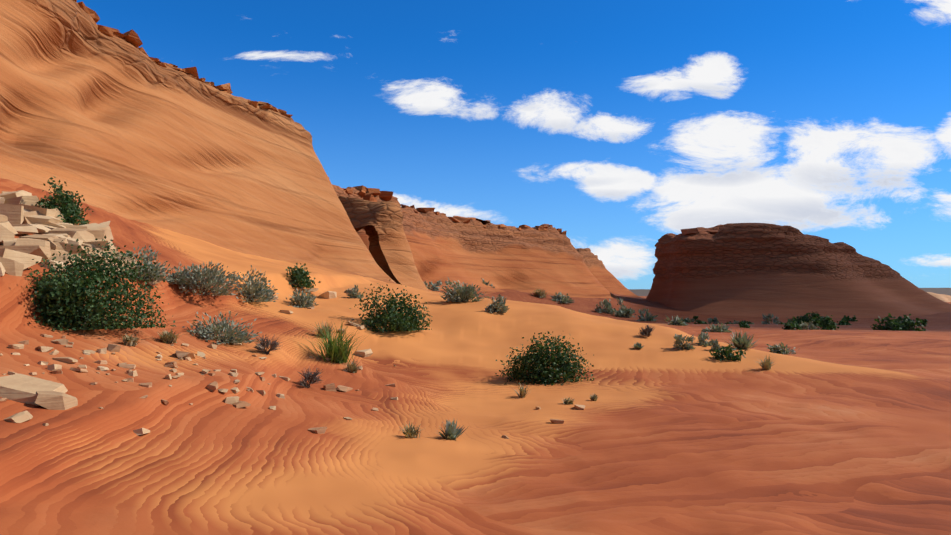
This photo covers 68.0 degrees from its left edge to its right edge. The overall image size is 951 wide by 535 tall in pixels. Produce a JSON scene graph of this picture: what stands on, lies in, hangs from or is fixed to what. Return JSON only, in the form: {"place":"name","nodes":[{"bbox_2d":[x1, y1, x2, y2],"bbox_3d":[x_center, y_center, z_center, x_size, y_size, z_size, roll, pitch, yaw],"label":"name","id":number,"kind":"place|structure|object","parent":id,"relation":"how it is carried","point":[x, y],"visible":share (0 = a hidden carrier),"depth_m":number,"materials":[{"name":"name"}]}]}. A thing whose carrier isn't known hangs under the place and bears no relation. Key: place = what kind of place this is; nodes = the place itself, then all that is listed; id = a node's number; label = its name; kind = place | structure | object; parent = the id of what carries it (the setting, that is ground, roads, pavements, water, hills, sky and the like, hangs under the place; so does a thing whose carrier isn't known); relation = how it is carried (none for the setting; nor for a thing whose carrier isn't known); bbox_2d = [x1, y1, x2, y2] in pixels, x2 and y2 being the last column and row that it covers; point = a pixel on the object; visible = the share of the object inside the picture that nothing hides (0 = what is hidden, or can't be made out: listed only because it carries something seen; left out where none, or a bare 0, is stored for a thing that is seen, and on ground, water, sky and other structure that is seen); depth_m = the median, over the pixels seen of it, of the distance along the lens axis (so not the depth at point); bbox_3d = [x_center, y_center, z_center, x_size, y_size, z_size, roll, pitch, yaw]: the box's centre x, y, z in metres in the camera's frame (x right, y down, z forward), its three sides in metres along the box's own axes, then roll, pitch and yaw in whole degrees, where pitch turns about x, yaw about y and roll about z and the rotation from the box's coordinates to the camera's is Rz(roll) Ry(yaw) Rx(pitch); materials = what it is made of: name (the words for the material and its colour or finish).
{"place":"outdoors","nodes":[
{"label":"outdoors","id":0,"kind":"place"},
{"bbox_2d":[0,0,395,282],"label":"cliff","id":1,"kind":"structure","parent":0,"point":[92,114],"depth_m":37.53,"materials":[{"name":"stone"}]},
{"bbox_2d":[73,0,292,116],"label":"rim rocks","id":2,"kind":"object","parent":1,"relation":"on","point":[131,37],"depth_m":43.96,"materials":[{"name":"stone"}]},
{"bbox_2d":[332,184,616,297],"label":"cliff","id":3,"kind":"structure","parent":0,"point":[444,248],"depth_m":145.82,"materials":[{"name":"stone"}]},
{"bbox_2d":[328,177,566,234],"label":"rim rocks","id":4,"kind":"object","parent":3,"relation":"on","point":[366,193],"depth_m":123.97,"materials":[{"name":"stone"}]},
{"bbox_2d":[0,178,950,534],"bbox_3d":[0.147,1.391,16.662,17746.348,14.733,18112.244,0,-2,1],"label":"terrain","id":5,"kind":"structure","parent":0,"point":[844,430],"depth_m":9.49,"materials":[{"name":"orange sand"}]},
{"bbox_2d":[2,204,89,262],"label":"rocks","id":6,"kind":"object","parent":5,"relation":"on","point":[34,210],"visible":0.15,"depth_m":13.89,"materials":[{"name":"stone"}]},
{"bbox_2d":[0,221,104,275],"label":"rocks","id":7,"kind":"object","parent":5,"relation":"on","point":[11,267],"visible":0.21,"depth_m":15.12,"materials":[{"name":"stone"}]},
{"bbox_2d":[0,196,109,264],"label":"rocks","id":8,"kind":"object","parent":5,"relation":"on","point":[41,251],"visible":0.17,"depth_m":14.15,"materials":[{"name":"stone"}]},
{"bbox_2d":[0,222,119,273],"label":"rocks","id":9,"kind":"object","parent":5,"relation":"on","point":[6,234],"visible":0.12,"depth_m":13.96,"materials":[{"name":"stone"}]},
{"bbox_2d":[0,204,124,272],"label":"rocks","id":10,"kind":"object","parent":5,"relation":"on","point":[26,260],"visible":0.1,"depth_m":11.63,"materials":[{"name":"stone"}]},
{"bbox_2d":[35,176,93,224],"bbox_3d":[-9.757,-1.491,16.690,1.515,1.361,1.230,0,-2,1],"label":"leafy shrub","id":11,"kind":"object","parent":5,"relation":"on","point":[68,206],"visible":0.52,"depth_m":16.59,"materials":[{"name":"green plant"}]},
{"bbox_2d":[0,203,131,271],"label":"rocks","id":12,"kind":"object","parent":5,"relation":"on","point":[12,214],"visible":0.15,"depth_m":15.05,"materials":[{"name":"stone"}]},
{"bbox_2d":[0,190,138,273],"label":"rocks","id":13,"kind":"object","parent":5,"relation":"on","point":[4,195],"visible":0.17,"depth_m":16.48,"materials":[{"name":"stone"}]},
{"bbox_2d":[12,223,132,259],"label":"rocks","id":14,"kind":"object","parent":5,"relation":"on","point":[43,229],"visible":0.15,"depth_m":15.61,"materials":[{"name":"stone"}]},
{"bbox_2d":[26,235,175,330],"bbox_3d":[-6.260,0.209,11.397,2.632,1.583,2.166,2,-3,-37],"label":"leafy shrub","id":15,"kind":"object","parent":5,"relation":"on","point":[67,297],"visible":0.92,"depth_m":11.18,"materials":[{"name":"green plant"}]},
{"bbox_2d":[118,251,136,258],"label":"sage shrub","id":16,"kind":"object","parent":5,"relation":"on","point":[126,253],"visible":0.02,"depth_m":15.11,"materials":[{"name":"green plant"}]},
{"bbox_2d":[121,333,139,345],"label":"shrub","id":17,"kind":"object","parent":5,"relation":"on","point":[131,340],"visible":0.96,"depth_m":10.89,"materials":[{"name":"beige plant"}]},
{"bbox_2d":[124,245,175,280],"bbox_3d":[-6.986,-0.098,14.631,1.366,0.788,1.319,1,-2,-26],"label":"sage shrub","id":18,"kind":"object","parent":5,"relation":"on","point":[157,271],"visible":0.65,"depth_m":14.69,"materials":[{"name":"green plant"}]},
{"bbox_2d":[157,329,181,343],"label":"shrub","id":19,"kind":"object","parent":5,"relation":"on","point":[168,337],"visible":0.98,"depth_m":11.83,"materials":[{"name":"beige plant"}]},
{"bbox_2d":[0,280,351,434],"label":"stones","id":20,"kind":"object","parent":5,"relation":"on","point":[44,393],"visible":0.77,"depth_m":7.29,"materials":[{"name":"stone"}]},
{"bbox_2d":[167,263,191,284],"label":"sage shrub","id":21,"kind":"object","parent":5,"relation":"on","point":[180,279],"visible":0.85,"depth_m":16.61,"materials":[{"name":"green plant"}]},
{"bbox_2d":[0,306,394,410],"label":"rubble","id":22,"kind":"object","parent":5,"relation":"on","point":[330,387],"visible":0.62,"depth_m":9.56,"materials":[{"name":"beige stone"}]},
{"bbox_2d":[0,325,395,409],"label":"rubble","id":23,"kind":"object","parent":5,"relation":"on","point":[228,400],"visible":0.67,"depth_m":10.00,"materials":[{"name":"stone"}]},
{"bbox_2d":[3,318,397,425],"bbox_3d":[-3.215,1.727,13.060,4.292,1.298,13.033,-1,-2,16],"label":"rubble","id":24,"kind":"object","parent":5,"relation":"on","point":[365,353],"visible":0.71,"depth_m":10.32,"materials":[{"name":"stone"}]},
{"bbox_2d":[170,261,244,295],"bbox_3d":[-6.606,0.268,17.138,1.918,0.895,1.586,0,-2,1],"label":"sage shrub","id":25,"kind":"object","parent":5,"relation":"on","point":[212,277],"visible":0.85,"depth_m":16.90,"materials":[{"name":"green plant"}]},
{"bbox_2d":[182,311,261,344],"bbox_3d":[-4.971,1.132,13.501,1.460,0.659,1.149,-1,-2,20],"label":"sage shrub","id":26,"kind":"object","parent":5,"relation":"on","point":[218,327],"visible":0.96,"depth_m":13.42,"materials":[{"name":"green plant"}]},
{"bbox_2d":[234,265,278,302],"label":"sage shrub","id":27,"kind":"object","parent":5,"relation":"on","point":[256,290],"visible":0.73,"depth_m":19.07,"materials":[{"name":"green plant"}]},
{"bbox_2d":[254,334,282,353],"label":"dry shrub","id":28,"kind":"object","parent":5,"relation":"on","point":[272,345],"visible":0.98,"depth_m":13.35,"materials":[{"name":"brown plant"}]},
{"bbox_2d":[8,291,540,438],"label":"stones","id":29,"kind":"object","parent":5,"relation":"on","point":[328,295],"visible":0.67,"depth_m":9.57,"materials":[{"name":"stone"}]},
{"bbox_2d":[286,287,317,307],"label":"sage shrub","id":30,"kind":"object","parent":5,"relation":"on","point":[303,300],"visible":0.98,"depth_m":20.86,"materials":[{"name":"green plant"}]},
{"bbox_2d":[286,263,320,288],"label":"leafy shrub","id":31,"kind":"object","parent":5,"relation":"on","point":[300,275],"visible":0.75,"depth_m":23.21,"materials":[{"name":"green plant"}]},
{"bbox_2d":[298,368,322,387],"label":"dry shrub","id":32,"kind":"object","parent":5,"relation":"on","point":[309,376],"visible":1,"depth_m":12.39,"materials":[{"name":"brown plant"}]},
{"bbox_2d":[313,321,334,337],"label":"shrub","id":33,"kind":"object","parent":5,"relation":"on","point":[322,331],"visible":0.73,"depth_m":17.14,"materials":[{"name":"green plant"}]},
{"bbox_2d":[299,323,369,362],"bbox_3d":[-3.100,1.619,15.674,1.638,0.993,1.828,2,-3,-39],"label":"grass shrub","id":34,"kind":"object","parent":5,"relation":"on","point":[335,352],"visible":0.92,"depth_m":15.54,"materials":[{"name":"green plant"}]},
{"bbox_2d":[94,295,584,433],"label":"stones","id":35,"kind":"object","parent":5,"relation":"on","point":[212,386],"visible":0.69,"depth_m":9.68,"materials":[{"name":"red stone"}]},
{"bbox_2d":[346,284,362,297],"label":"sage shrub","id":36,"kind":"object","parent":5,"relation":"on","point":[353,293],"visible":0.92,"depth_m":24.01,"materials":[{"name":"green plant"}]},
{"bbox_2d":[344,360,364,372],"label":"shrub","id":37,"kind":"object","parent":5,"relation":"on","point":[351,367],"visible":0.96,"depth_m":14.76,"materials":[{"name":"beige plant"}]},
{"bbox_2d":[338,196,428,290],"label":"sandstone cliff","id":38,"kind":"structure","parent":5,"relation":"on","point":[380,223],"depth_m":79.21,"materials":[{"name":"stone"}]},
{"bbox_2d":[349,280,431,331],"bbox_3d":[-2.373,1.067,20.208,2.313,1.510,2.476,0,-2,1],"label":"leafy shrub","id":39,"kind":"object","parent":5,"relation":"on","point":[393,317],"visible":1,"depth_m":19.78,"materials":[{"name":"green plant"}]},
{"bbox_2d":[399,421,421,437],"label":"shrub","id":40,"kind":"object","parent":5,"relation":"on","point":[410,431],"visible":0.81,"depth_m":9.66,"materials":[{"name":"beige plant"}]},
{"bbox_2d":[424,280,441,290],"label":"sage shrub","id":41,"kind":"object","parent":5,"relation":"on","point":[433,287],"visible":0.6,"depth_m":102.83,"materials":[{"name":"green plant"}]},
{"bbox_2d":[437,420,467,439],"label":"yucca shrub","id":42,"kind":"object","parent":5,"relation":"on","point":[451,431],"visible":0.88,"depth_m":9.79,"materials":[{"name":"green plant"}]},
{"bbox_2d":[439,278,489,301],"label":"sage shrub","id":43,"kind":"object","parent":5,"relation":"on","point":[465,293],"visible":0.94,"depth_m":25.50,"materials":[{"name":"green plant"}]},
{"bbox_2d":[481,278,494,287],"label":"sage shrub","id":44,"kind":"object","parent":5,"relation":"on","point":[486,283],"visible":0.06,"depth_m":134.51,"materials":[{"name":"green plant"}]},
{"bbox_2d":[485,294,508,312],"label":"sage shrub","id":45,"kind":"object","parent":5,"relation":"on","point":[497,304],"visible":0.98,"depth_m":23.54,"materials":[{"name":"green plant"}]},
{"bbox_2d":[513,382,528,397],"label":"grass tuft","id":46,"kind":"object","parent":5,"relation":"on","point":[522,391],"visible":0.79,"depth_m":14.00,"materials":[{"name":"beige plant"}]},
{"bbox_2d":[530,288,547,297],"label":"shrub","id":47,"kind":"object","parent":5,"relation":"on","point":[540,294],"visible":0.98,"depth_m":138.08,"materials":[{"name":"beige plant"}]},
{"bbox_2d":[495,331,600,385],"bbox_3d":[1.640,2.058,16.347,2.491,1.210,1.910,0,-2,1],"label":"leafy shrub","id":48,"kind":"object","parent":5,"relation":"on","point":[536,364],"visible":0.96,"depth_m":16.01,"materials":[{"name":"green plant"}]},
{"bbox_2d":[550,292,573,303],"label":"sage shrub","id":49,"kind":"object","parent":5,"relation":"on","point":[561,299],"visible":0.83,"depth_m":139.10,"materials":[{"name":"green plant"}]},
{"bbox_2d":[562,397,574,404],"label":"grass tuft","id":50,"kind":"object","parent":5,"relation":"on","point":[567,401],"visible":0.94,"depth_m":12.86,"materials":[{"name":"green plant"}]},
{"bbox_2d":[589,394,597,400],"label":"grass tuft","id":51,"kind":"object","parent":5,"relation":"on","point":[594,397],"visible":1,"depth_m":13.47,"materials":[{"name":"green plant"}]},
{"bbox_2d":[594,298,613,313],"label":"sage shrub","id":52,"kind":"object","parent":5,"relation":"on","point":[607,308],"visible":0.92,"depth_m":137.09,"materials":[{"name":"green plant"}]},
{"bbox_2d":[612,298,635,317],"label":"sage shrub","id":53,"kind":"object","parent":5,"relation":"on","point":[624,312],"visible":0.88,"depth_m":135.03,"materials":[{"name":"green plant"}]},
{"bbox_2d":[632,342,643,348],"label":"yucca shrub","id":54,"kind":"object","parent":5,"relation":"on","point":[637,345],"visible":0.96,"depth_m":19.26,"materials":[{"name":"green plant"}]},
{"bbox_2d":[638,324,654,336],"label":"dry shrub","id":55,"kind":"object","parent":5,"relation":"on","point":[647,331],"visible":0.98,"depth_m":20.78,"materials":[{"name":"brown plant"}]},
{"bbox_2d":[636,307,657,320],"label":"sage shrub","id":56,"kind":"object","parent":5,"relation":"on","point":[647,317],"visible":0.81,"depth_m":127.39,"materials":[{"name":"green plant"}]},
{"bbox_2d":[664,315,688,325],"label":"sage shrub","id":57,"kind":"object","parent":5,"relation":"on","point":[676,321],"visible":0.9,"depth_m":41.16,"materials":[{"name":"green plant"}]},
{"bbox_2d":[672,333,695,349],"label":"sage shrub","id":58,"kind":"object","parent":5,"relation":"on","point":[679,342],"visible":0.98,"depth_m":19.12,"materials":[{"name":"green plant"}]},
{"bbox_2d":[693,316,703,323],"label":"shrub","id":59,"kind":"object","parent":5,"relation":"on","point":[698,321],"visible":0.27,"depth_m":90.26,"materials":[{"name":"green plant"}]},
{"bbox_2d":[696,331,710,346],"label":"sage shrub","id":60,"kind":"object","parent":5,"relation":"on","point":[703,336],"visible":0.9,"depth_m":19.83,"materials":[{"name":"green plant"}]},
{"bbox_2d":[707,317,718,323],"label":"shrub","id":61,"kind":"object","parent":5,"relation":"on","point":[716,320],"visible":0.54,"depth_m":88.23,"materials":[{"name":"green plant"}]},
{"bbox_2d":[709,339,720,350],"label":"sage shrub","id":62,"kind":"object","parent":5,"relation":"on","point":[715,343],"visible":0.69,"depth_m":19.14,"materials":[{"name":"green plant"}]},
{"bbox_2d":[701,322,731,331],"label":"sage shrub","id":63,"kind":"object","parent":5,"relation":"on","point":[714,328],"visible":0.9,"depth_m":33.25,"materials":[{"name":"green plant"}]},
{"bbox_2d":[709,344,745,360],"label":"leafy shrub","id":64,"kind":"object","parent":5,"relation":"on","point":[728,354],"visible":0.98,"depth_m":18.03,"materials":[{"name":"green plant"}]},
{"bbox_2d":[723,328,759,349],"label":"grass tuft","id":65,"kind":"object","parent":5,"relation":"on","point":[739,342],"visible":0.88,"depth_m":19.73,"materials":[{"name":"green plant"}]},
{"bbox_2d":[739,322,749,327],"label":"shrub","id":66,"kind":"object","parent":5,"relation":"on","point":[743,324],"visible":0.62,"depth_m":41.39,"materials":[{"name":"green plant"}]},
{"bbox_2d":[759,355,779,369],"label":"grass tuft","id":67,"kind":"object","parent":5,"relation":"on","point":[766,364],"visible":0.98,"depth_m":16.83,"materials":[{"name":"beige plant"}]},
{"bbox_2d":[761,313,780,323],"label":"shrub","id":68,"kind":"object","parent":5,"relation":"on","point":[766,318],"visible":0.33,"depth_m":75.77,"materials":[{"name":"green plant"}]},
{"bbox_2d":[766,342,799,353],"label":"sage shrub","id":69,"kind":"object","parent":5,"relation":"on","point":[776,348],"visible":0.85,"depth_m":21.58,"materials":[{"name":"green plant"}]},
{"bbox_2d":[782,321,802,329],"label":"shrub","id":70,"kind":"object","parent":5,"relation":"on","point":[791,326],"visible":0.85,"depth_m":37.36,"materials":[{"name":"green plant"}]},
{"bbox_2d":[779,316,806,324],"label":"shrub","id":71,"kind":"object","parent":5,"relation":"on","point":[793,319],"visible":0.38,"depth_m":68.91,"materials":[{"name":"green plant"}]},
{"bbox_2d":[646,223,950,317],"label":"butte","id":72,"kind":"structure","parent":5,"relation":"on","point":[750,269],"depth_m":160.47,"materials":[{"name":"stone"}]},
{"bbox_2d":[681,228,717,234],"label":"butte cap blocks","id":73,"kind":"structure","parent":72,"relation":"on","point":[690,231],"depth_m":168.14,"materials":[{"name":"stone"}]},
{"bbox_2d":[798,311,823,322],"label":"shrub","id":74,"kind":"object","parent":5,"relation":"on","point":[813,314],"visible":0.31,"depth_m":68.88,"materials":[{"name":"green plant"}]},
{"bbox_2d":[800,320,821,329],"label":"shrub","id":75,"kind":"object","parent":5,"relation":"on","point":[804,325],"visible":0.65,"depth_m":37.82,"materials":[{"name":"green plant"}]},
{"bbox_2d":[811,315,838,329],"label":"shrub","id":76,"kind":"object","parent":5,"relation":"on","point":[827,324],"visible":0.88,"depth_m":38.31,"materials":[{"name":"green plant"}]},
{"bbox_2d":[836,319,852,324],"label":"shrub","id":77,"kind":"object","parent":5,"relation":"on","point":[842,322],"visible":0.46,"depth_m":99.88,"materials":[{"name":"green plant"}]},
{"bbox_2d":[842,315,857,320],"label":"shrub","id":78,"kind":"object","parent":5,"relation":"on","point":[847,318],"visible":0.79,"depth_m":130.48,"materials":[{"name":"green plant"}]},
{"bbox_2d":[870,313,907,330],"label":"shrub","id":79,"kind":"object","parent":5,"relation":"on","point":[891,323],"visible":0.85,"depth_m":40.36,"materials":[{"name":"green plant"}]},
{"bbox_2d":[894,316,903,324],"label":"shrub","id":80,"kind":"object","parent":5,"relation":"on","point":[899,318],"visible":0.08,"depth_m":85.95,"materials":[{"name":"green plant"}]},
{"bbox_2d":[896,314,927,330],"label":"shrub","id":81,"kind":"object","parent":5,"relation":"on","point":[908,326],"visible":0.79,"depth_m":40.15,"materials":[{"name":"green plant"}]},
{"bbox_2d":[915,319,927,326],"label":"shrub","id":82,"kind":"object","parent":5,"relation":"on","point":[924,323],"visible":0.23,"depth_m":82.87,"materials":[{"name":"green plant"}]},
{"bbox_2d":[927,292,950,301],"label":"ground","id":83,"kind":"structure","parent":5,"relation":"on","point":[944,298],"depth_m":611.61,"materials":[{"name":"beige sand"}]},
{"bbox_2d":[77,0,950,288],"label":"sky","id":84,"kind":"structure","parent":0,"point":[618,126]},
{"bbox_2d":[576,248,638,296],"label":"cliff","id":85,"kind":"structure","parent":0,"point":[605,278],"depth_m":232.82,"materials":[{"name":"stone"}]},
{"bbox_2d":[628,288,950,295],"bbox_3d":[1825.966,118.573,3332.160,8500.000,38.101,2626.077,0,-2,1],"label":"plateau","id":86,"kind":"structure","parent":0,"point":[645,292],"depth_m":2633.44,"materials":[{"name":"brown stone"}]}
]}

